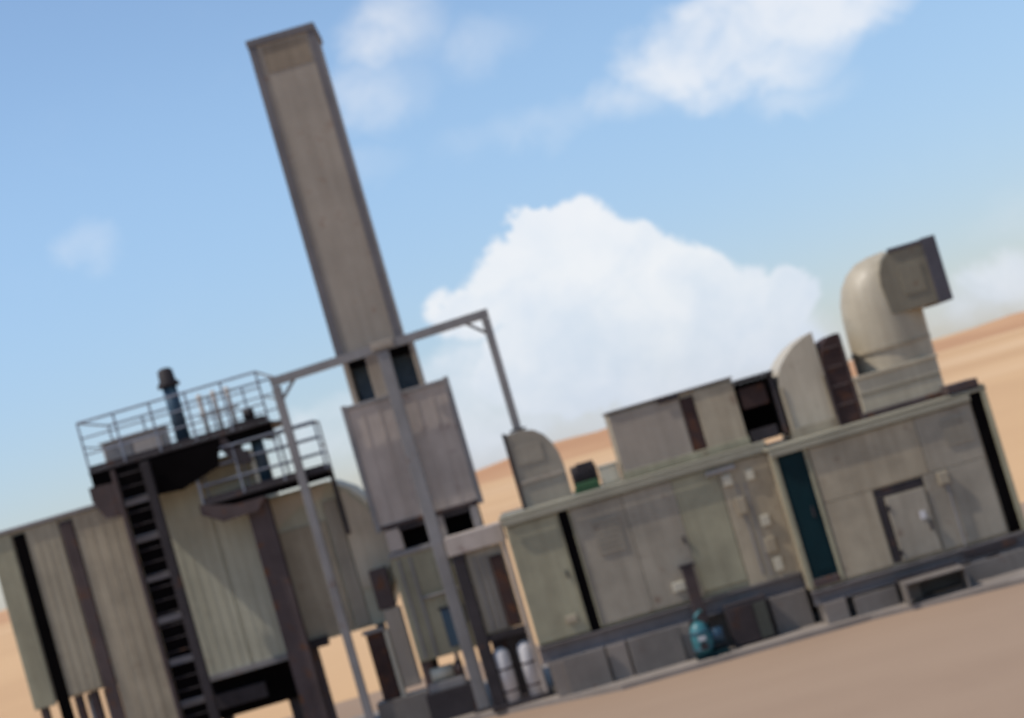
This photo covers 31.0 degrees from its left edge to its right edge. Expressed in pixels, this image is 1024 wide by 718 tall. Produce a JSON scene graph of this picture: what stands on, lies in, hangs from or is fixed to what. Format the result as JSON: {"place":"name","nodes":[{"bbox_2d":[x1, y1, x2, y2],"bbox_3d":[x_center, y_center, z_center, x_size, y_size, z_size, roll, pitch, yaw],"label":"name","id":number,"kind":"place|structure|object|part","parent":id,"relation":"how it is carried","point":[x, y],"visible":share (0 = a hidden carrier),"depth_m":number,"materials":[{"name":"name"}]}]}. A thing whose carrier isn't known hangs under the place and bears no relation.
{"place":"outdoors","nodes":[
{"label":"outdoors","id":0,"kind":"place"},
{"bbox_2d":[0,327,1023,717],"bbox_3d":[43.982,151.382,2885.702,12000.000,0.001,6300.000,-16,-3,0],"label":"ground","id":1,"kind":"structure","parent":0,"point":[994,365],"depth_m":128.60,"materials":[{"name":"beige sand"}]},
{"bbox_2d":[0,311,1023,624],"bbox_3d":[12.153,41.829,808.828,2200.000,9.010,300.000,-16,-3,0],"label":"hills","id":2,"kind":"structure","parent":0,"point":[580,445],"depth_m":720.98,"materials":[{"name":"beige sand"}]},
{"bbox_2d":[0,0,1023,610],"label":"sky","id":3,"kind":"structure","parent":0,"point":[641,200],"materials":[{"name":"blue"}]},
{"bbox_2d":[287,502,1023,717],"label":"yard","id":4,"kind":"structure","parent":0,"point":[962,658],"depth_m":34.04,"materials":[{"name":"beige sand"}]},
{"bbox_2d":[0,504,183,717],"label":"filter house","id":5,"kind":"structure","parent":4,"relation":"on","point":[76,603],"depth_m":43.30,"materials":[{"name":"grey paint"}]},
{"bbox_2d":[110,461,220,717],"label":"access ladder","id":6,"kind":"object","parent":4,"relation":"on","point":[173,619],"visible":1,"depth_m":42.01,"materials":[{"name":"brown metal"}]},
{"bbox_2d":[159,449,304,717],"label":"filter house","id":7,"kind":"structure","parent":4,"relation":"on","point":[234,617],"depth_m":43.31,"materials":[{"name":"grey metal"}]},
{"bbox_2d":[76,371,281,517],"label":"access platform","id":8,"kind":"structure","parent":7,"relation":"on","point":[183,464],"depth_m":42.38,"materials":[{"name":"metal"}]},
{"bbox_2d":[98,426,170,461],"bbox_3d":[-8.911,2.114,43.885,1.562,0.642,0.900,-16,-3,0],"label":"deck cabinet","id":9,"kind":"object","parent":8,"relation":"on","point":[135,447],"visible":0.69,"depth_m":43.46,"materials":[{"name":"grey metal"}]},
{"bbox_3d":[-9.253,2.229,43.468,0.649,0.473,0.028,-16,-3,0],"label":"door","id":10,"kind":"part","parent":9,"relation":"part of","materials":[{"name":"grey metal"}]},
{"bbox_3d":[-8.572,2.031,43.468,0.673,0.473,0.028,-16,-3,0],"label":"door","id":11,"kind":"part","parent":9,"relation":"part of","materials":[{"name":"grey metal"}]},
{"bbox_2d":[157,367,190,440],"bbox_3d":[-7.878,1.099,43.020,0.544,1.834,0.536,-16,-3,0],"label":"vent pipe","id":12,"kind":"object","parent":8,"relation":"on","point":[169,382],"visible":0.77,"depth_m":42.88,"materials":[{"name":"metal"}]},
{"bbox_2d":[195,386,238,433],"bbox_3d":[-6.922,1.276,43.673,0.966,1.119,0.150,-16,-3,0],"label":"pipe rack","id":13,"kind":"object","parent":8,"relation":"on","point":[217,412],"visible":0.82,"depth_m":43.65,"materials":[{"name":"grey metal"}]},
{"bbox_2d":[215,681,268,710],"bbox_3d":[-6.363,7.922,43.343,1.262,0.358,0.180,-16,-3,0],"label":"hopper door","id":14,"kind":"structure","parent":7,"relation":"in","point":[259,690],"depth_m":43.25,"materials":[{"name":"metal"}]},
{"bbox_2d":[196,420,350,717],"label":"access platform","id":15,"kind":"structure","parent":4,"relation":"on","point":[252,501],"depth_m":42.33,"materials":[{"name":"metal"}]},
{"bbox_2d":[229,408,272,481],"bbox_3d":[-5.977,2.065,42.793,0.840,1.817,0.443,-16,-3,0],"label":"vent pipe","id":16,"kind":"object","parent":15,"relation":"on","point":[261,460],"visible":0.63,"depth_m":42.67,"materials":[{"name":"metal"}]},
{"bbox_2d":[269,479,398,717],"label":"filter house","id":17,"kind":"structure","parent":4,"relation":"on","point":[359,552],"depth_m":43.29,"materials":[{"name":"beige paint"}]},
{"bbox_2d":[353,530,1023,717],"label":"pavement","id":18,"kind":"structure","parent":0,"point":[946,594],"depth_m":39.41,"materials":[{"name":"concrete"}]},
{"bbox_2d":[245,22,512,692],"bbox_3d":[-2.903,0.156,43.851,2.581,16.479,2.490,-16,-3,0],"label":"exhaust stack","id":19,"kind":"object","parent":18,"relation":"on","point":[328,199],"visible":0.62,"depth_m":43.05,"materials":[{"name":"metal"}]},
{"bbox_2d":[440,608,459,646],"bbox_3d":[-1.383,6.160,42.367,0.306,0.889,0.038,-16,-3,0],"label":"inspection window","id":20,"kind":"structure","parent":19,"relation":"in","point":[446,614],"depth_m":42.34,"materials":[{"name":"blue glass"}]},
{"bbox_2d":[362,566,430,717],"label":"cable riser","id":21,"kind":"object","parent":18,"relation":"on","point":[394,660],"visible":0.98,"depth_m":42.65,"materials":[{"name":"grey metal"}]},
{"bbox_2d":[269,308,525,717],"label":"steel gantry","id":22,"kind":"object","parent":18,"relation":"on","point":[434,531],"visible":0.92,"depth_m":42.07,"materials":[{"name":"grey metal"}]},
{"bbox_2d":[425,652,477,717],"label":"pump skid","id":23,"kind":"object","parent":18,"relation":"on","point":[450,694],"visible":0.98,"depth_m":42.04,"materials":[{"name":"metal"}]},
{"bbox_2d":[444,521,551,711],"bbox_3d":[-0.311,5.784,41.700,1.360,4.009,1.240,-16,-3,0],"label":"equipment rack","id":24,"kind":"object","parent":18,"relation":"on","point":[493,588],"visible":0.98,"depth_m":41.19,"materials":[{"name":"metal"}]},
{"bbox_2d":[493,643,521,702],"bbox_3d":[-0.138,7.008,41.255,0.394,1.322,0.390,-16,-3,0],"label":"gas cylinder","id":25,"kind":"object","parent":24,"relation":"on","point":[507,675],"visible":1,"depth_m":41.09,"materials":[{"name":"white paint"}]},
{"bbox_2d":[516,636,543,695],"bbox_3d":[0.405,6.851,41.255,0.394,1.322,0.390,-16,-3,0],"label":"gas cylinder","id":26,"kind":"object","parent":24,"relation":"on","point":[529,667],"visible":1,"depth_m":41.09,"materials":[{"name":"white paint"}]},
{"bbox_2d":[499,441,814,696],"bbox_3d":[3.246,4.713,41.937,6.144,4.155,3.170,-16,-3,0],"label":"generator enclosure","id":27,"kind":"object","parent":18,"relation":"on","point":[604,588],"visible":0.96,"depth_m":40.58,"materials":[{"name":"grey paint"}]},
{"bbox_2d":[502,430,572,509],"bbox_3d":[0.579,2.426,42.207,1.164,1.772,1.440,-16,-3,0],"label":"vent hood","id":28,"kind":"object","parent":27,"relation":"on","point":[537,467],"visible":0.95,"depth_m":41.52,"materials":[{"name":"metal"}]},
{"bbox_2d":[569,460,600,493],"bbox_3d":[1.635,2.655,41.539,0.606,0.639,0.720,-16,-3,0],"label":"fan motor","id":29,"kind":"object","parent":27,"relation":"on","point":[585,476],"visible":1,"depth_m":41.30,"materials":[{"name":"metal"}]},
{"bbox_2d":[596,461,621,485],"bbox_3d":[2.203,2.589,41.645,0.470,0.459,0.740,-16,-3,0],"label":"junction box","id":30,"kind":"object","parent":27,"relation":"on","point":[609,473],"visible":1,"depth_m":41.29,"materials":[{"name":"beige paint"}]},
{"bbox_2d":[602,376,750,479],"bbox_3d":[3.711,1.593,42.013,2.950,1.570,2.100,-16,-3,0],"label":"ventilation box","id":31,"kind":"object","parent":27,"relation":"on","point":[676,428],"visible":1,"depth_m":41.02,"materials":[{"name":"beige paint"}]},
{"bbox_2d":[732,370,788,442],"bbox_3d":[5.561,1.110,41.870,0.880,1.450,2.100,-16,-3,0],"label":"air intake","id":32,"kind":"object","parent":27,"relation":"on","point":[761,409],"visible":0.92,"depth_m":41.06,"materials":[{"name":"metal"}]},
{"bbox_2d":[678,562,729,660],"bbox_3d":[4.062,5.448,39.958,0.740,2.033,0.805,-16,-3,0],"label":"chemical pump","id":33,"kind":"object","parent":18,"relation":"on","point":[705,638],"visible":1,"depth_m":39.84,"materials":[{"name":"teal paint"}]},
{"bbox_2d":[763,378,1023,623],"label":"turbine enclosure","id":34,"kind":"object","parent":18,"relation":"on","point":[905,492],"visible":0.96,"depth_m":39.78,"materials":[{"name":"beige paint"}]},
{"bbox_2d":[769,332,839,439],"bbox_3d":[6.445,0.637,41.756,1.072,2.180,1.950,-16,-3,0],"label":"curved hood","id":35,"kind":"object","parent":34,"relation":"on","point":[801,385],"visible":0.99,"depth_m":40.83,"materials":[{"name":"beige paint"}]},
{"bbox_2d":[782,454,832,571],"bbox_3d":[6.382,3.324,39.787,0.387,2.552,0.048,-16,-3,0],"label":"door leaf","id":36,"kind":"structure","parent":34,"relation":"in","point":[795,472],"depth_m":39.80,"materials":[{"name":"teal paint"}]},
{"bbox_2d":[777,450,838,579],"bbox_3d":[6.373,3.306,39.833,0.575,2.861,0.038,-16,-3,0],"label":"doorway","id":37,"kind":"structure","parent":34,"relation":"in","point":[815,575],"depth_m":39.81,"materials":[{"name":"teal paint"}]},
{"bbox_2d":[815,333,862,425],"bbox_3d":[7.225,0.485,41.357,0.578,1.995,1.540,-16,-3,0],"label":"rusty duct","id":38,"kind":"object","parent":34,"relation":"on","point":[839,379],"visible":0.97,"depth_m":40.62,"materials":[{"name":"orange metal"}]},
{"bbox_2d":[840,235,952,418],"bbox_3d":[8.523,-0.665,41.451,2.663,3.486,1.870,-16,-3,0],"label":"elbow duct","id":39,"kind":"object","parent":34,"relation":"on","point":[887,295],"visible":0.98,"depth_m":40.62,"materials":[{"name":"beige metal"}]},
{"bbox_2d":[884,487,941,560],"bbox_3d":[8.645,3.554,39.736,0.891,1.403,0.135,-16,-3,0],"label":"door","id":40,"kind":"structure","parent":34,"relation":"in","point":[910,514],"depth_m":39.71,"materials":[{"name":"white paint"}]},
{"bbox_2d":[722,594,776,647],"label":"concrete block","id":41,"kind":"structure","parent":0,"point":[749,621],"depth_m":39.98,"materials":[{"name":"concrete"}]}
]}

